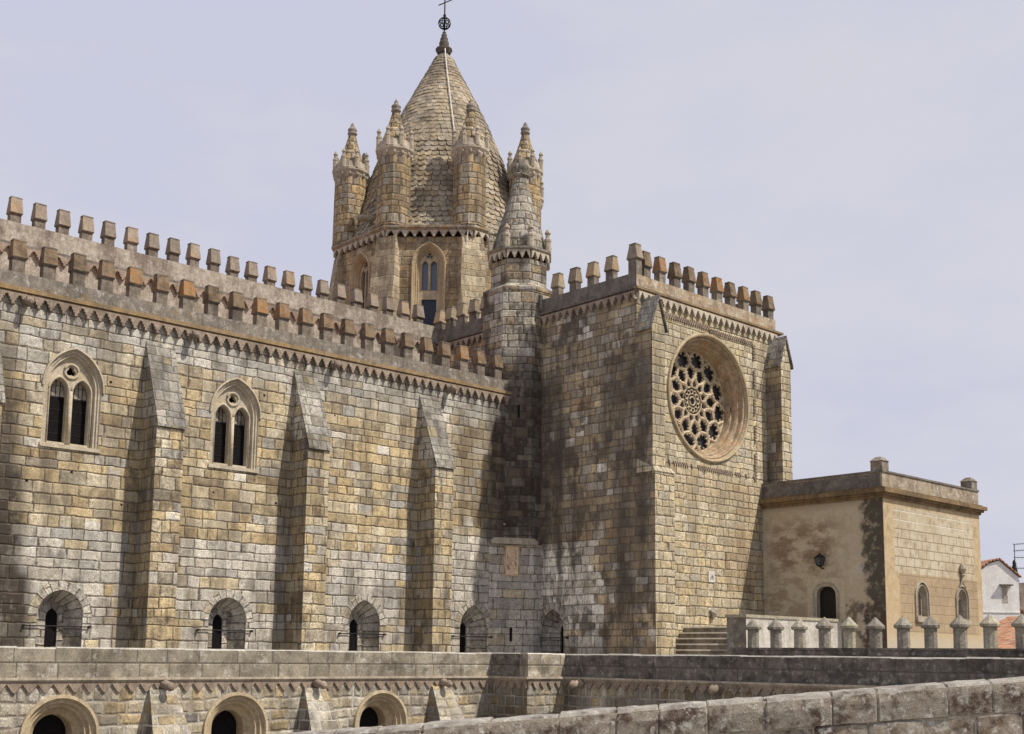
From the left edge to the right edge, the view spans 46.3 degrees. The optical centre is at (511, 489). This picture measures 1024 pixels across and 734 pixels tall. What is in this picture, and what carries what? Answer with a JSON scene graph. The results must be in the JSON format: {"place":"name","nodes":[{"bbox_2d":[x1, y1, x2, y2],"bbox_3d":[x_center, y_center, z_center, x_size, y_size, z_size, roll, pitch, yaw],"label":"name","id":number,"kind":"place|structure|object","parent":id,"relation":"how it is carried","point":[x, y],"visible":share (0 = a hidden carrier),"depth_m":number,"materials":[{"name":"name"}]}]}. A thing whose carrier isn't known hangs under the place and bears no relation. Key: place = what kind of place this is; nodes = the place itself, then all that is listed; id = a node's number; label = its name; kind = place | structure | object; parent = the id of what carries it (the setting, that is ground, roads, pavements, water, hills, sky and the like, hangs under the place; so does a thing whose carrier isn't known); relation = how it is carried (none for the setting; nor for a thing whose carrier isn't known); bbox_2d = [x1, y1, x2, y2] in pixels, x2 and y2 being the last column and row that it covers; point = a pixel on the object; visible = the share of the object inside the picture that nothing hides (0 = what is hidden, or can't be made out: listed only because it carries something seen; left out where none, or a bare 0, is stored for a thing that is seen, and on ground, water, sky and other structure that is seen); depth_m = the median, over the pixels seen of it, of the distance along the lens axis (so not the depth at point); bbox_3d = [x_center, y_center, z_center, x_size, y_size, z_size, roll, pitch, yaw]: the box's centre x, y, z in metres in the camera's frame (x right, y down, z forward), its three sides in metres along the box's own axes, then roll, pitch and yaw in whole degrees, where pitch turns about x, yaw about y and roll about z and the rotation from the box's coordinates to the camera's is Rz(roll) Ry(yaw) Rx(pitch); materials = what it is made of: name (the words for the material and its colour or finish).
{"place":"outdoors","nodes":[
{"label":"outdoors","id":0,"kind":"place"},
{"bbox_2d":[0,0,1023,582],"label":"sky","id":1,"kind":"structure","parent":0,"point":[857,166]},
{"bbox_2d":[433,243,793,654],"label":"transept","id":2,"kind":"structure","parent":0,"point":[666,436],"depth_m":53.69,"materials":[{"name":"stone"}]},
{"bbox_2d":[667,333,749,462],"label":"rose window","id":3,"kind":"structure","parent":2,"relation":"in","point":[708,396],"depth_m":56.04,"materials":[{"name":"stone"}]},
{"bbox_2d":[759,457,987,647],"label":"chapel","id":4,"kind":"structure","parent":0,"point":[892,548],"depth_m":54.33,"materials":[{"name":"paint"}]},
{"bbox_2d":[814,553,824,568],"bbox_3d":[13.905,3.230,53.980,0.490,0.716,0.380,8,-11,-42],"label":"wall lantern","id":5,"kind":"object","parent":4,"relation":"attached to","point":[819,558],"depth_m":53.87,"materials":[{"name":"metal"}]},
{"bbox_2d":[813,582,839,618],"bbox_3d":[14.241,5.455,53.872,0.410,2.534,1.380,8,-11,-42],"label":"door","id":6,"kind":"structure","parent":4,"relation":"in","point":[827,597],"depth_m":54.08,"materials":[{"name":"stone"}]},
{"bbox_2d":[915,581,930,621],"bbox_3d":[18.336,5.046,53.853,1.280,1.871,0.500,8,-11,-42],"label":"window","id":7,"kind":"structure","parent":4,"relation":"in","point":[923,609],"depth_m":54.03,"materials":[{"name":"stone"}]},
{"bbox_2d":[955,562,971,624],"bbox_3d":[21.163,4.898,56.370,1.280,2.920,0.600,8,-11,-42],"label":"window","id":8,"kind":"structure","parent":4,"relation":"in","point":[962,602],"depth_m":56.51,"materials":[{"name":"stone"}]},
{"bbox_2d":[731,614,1023,657],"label":"balustrade","id":9,"kind":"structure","parent":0,"point":[990,624],"depth_m":39.35,"materials":[{"name":"stone"}]},
{"bbox_2d":[981,558,1021,620],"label":"white house","id":10,"kind":"structure","parent":0,"point":[1000,588],"depth_m":99.41,"materials":[{"name":"paint"}]},
{"bbox_2d":[999,584,1013,602],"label":"window","id":11,"kind":"structure","parent":10,"relation":"in","point":[1003,586],"depth_m":99.34,"materials":[{"name":"metal"}]},
{"bbox_2d":[1013,543,1023,570],"bbox_3d":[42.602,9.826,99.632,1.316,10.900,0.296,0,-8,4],"label":"roof antenna","id":12,"kind":"object","parent":10,"relation":"attached to","point":[1014,557],"visible":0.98,"depth_m":100.22,"materials":[{"name":"metal"}]},
{"bbox_2d":[997,616,1017,647],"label":"roof","id":13,"kind":"structure","parent":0,"point":[1006,633],"depth_m":75.89,"materials":[{"name":"tile"}]},
{"bbox_2d":[1012,559,1018,579],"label":"cypress","id":14,"kind":"object","parent":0,"point":[1014,563],"visible":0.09,"depth_m":148.34,"materials":[{"name":"green plant"}]},
{"bbox_2d":[1019,583,1023,614],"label":"grey house","id":15,"kind":"structure","parent":0,"point":[1021,593],"depth_m":128.14,"materials":[{"name":"paint"}]},
{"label":"terrace floor","id":16,"kind":"structure","parent":0,"visible":0},
{"bbox_2d":[0,196,511,652],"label":"cathedral nave","id":17,"kind":"structure","parent":16,"relation":"on","point":[193,455],"depth_m":45.82,"materials":[{"name":"stone"}]},
{"bbox_2d":[39,348,104,452],"bbox_3d":[-15.325,-3.109,41.468,2.200,3.584,0.700,8,-11,-42],"label":"window","id":18,"kind":"structure","parent":17,"relation":"in","point":[73,390],"depth_m":41.56,"materials":[{"name":"stone"}]},
{"bbox_2d":[208,377,261,472],"bbox_3d":[-10.711,-2.467,45.710,2.200,3.584,0.700,8,-11,-42],"label":"window","id":19,"kind":"structure","parent":17,"relation":"in","point":[235,415],"depth_m":45.84,"materials":[{"name":"stone"}]},
{"bbox_2d":[328,0,543,328],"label":"lantern tower","id":20,"kind":"structure","parent":17,"relation":"on","point":[418,214],"depth_m":66.04,"materials":[{"name":"stone"}]},
{"bbox_2d":[349,252,369,308],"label":"window","id":21,"kind":"structure","parent":20,"relation":"in","point":[360,268],"depth_m":67.02,"materials":[{"name":"stone"}]},
{"bbox_2d":[410,241,445,324],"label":"window","id":22,"kind":"structure","parent":20,"relation":"in","point":[428,261],"depth_m":64.91,"materials":[{"name":"stone"}]},
{"bbox_2d":[483,158,551,652],"bbox_3d":[0.310,-3.815,56.832,3.674,25.100,3.894,3,-8,-17],"label":"stair turret","id":23,"kind":"object","parent":16,"relation":"on","point":[519,248],"visible":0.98,"depth_m":55.34,"materials":[{"name":"stone"}]},
{"bbox_2d":[509,627,511,640],"bbox_3d":[-0.068,6.498,53.588,0.120,0.630,0.104,3,-8,-17],"label":"slit window","id":24,"kind":"structure","parent":23,"relation":"in","point":[510,637],"depth_m":53.54,"materials":[{"name":"black"}]},
{"bbox_2d":[675,626,726,654],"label":"stone steps","id":25,"kind":"structure","parent":16,"relation":"on","point":[710,640],"depth_m":50.48,"materials":[{"name":"beige stone"}]},
{"bbox_2d":[725,614,842,654],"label":"landing wall","id":26,"kind":"structure","parent":16,"relation":"on","point":[737,633],"depth_m":49.00,"materials":[{"name":"stone"}]},
{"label":"courtyard ground","id":27,"kind":"structure","parent":0,"visible":0},
{"bbox_2d":[0,646,1023,733],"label":"cloister range","id":28,"kind":"structure","parent":27,"relation":"on","point":[73,690],"depth_m":39.18,"materials":[{"name":"stone"}]},
{"bbox_2d":[277,676,1023,733],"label":"foreground wall","id":29,"kind":"structure","parent":27,"relation":"on","point":[989,706],"depth_m":12.35,"materials":[{"name":"stone"}]}
]}

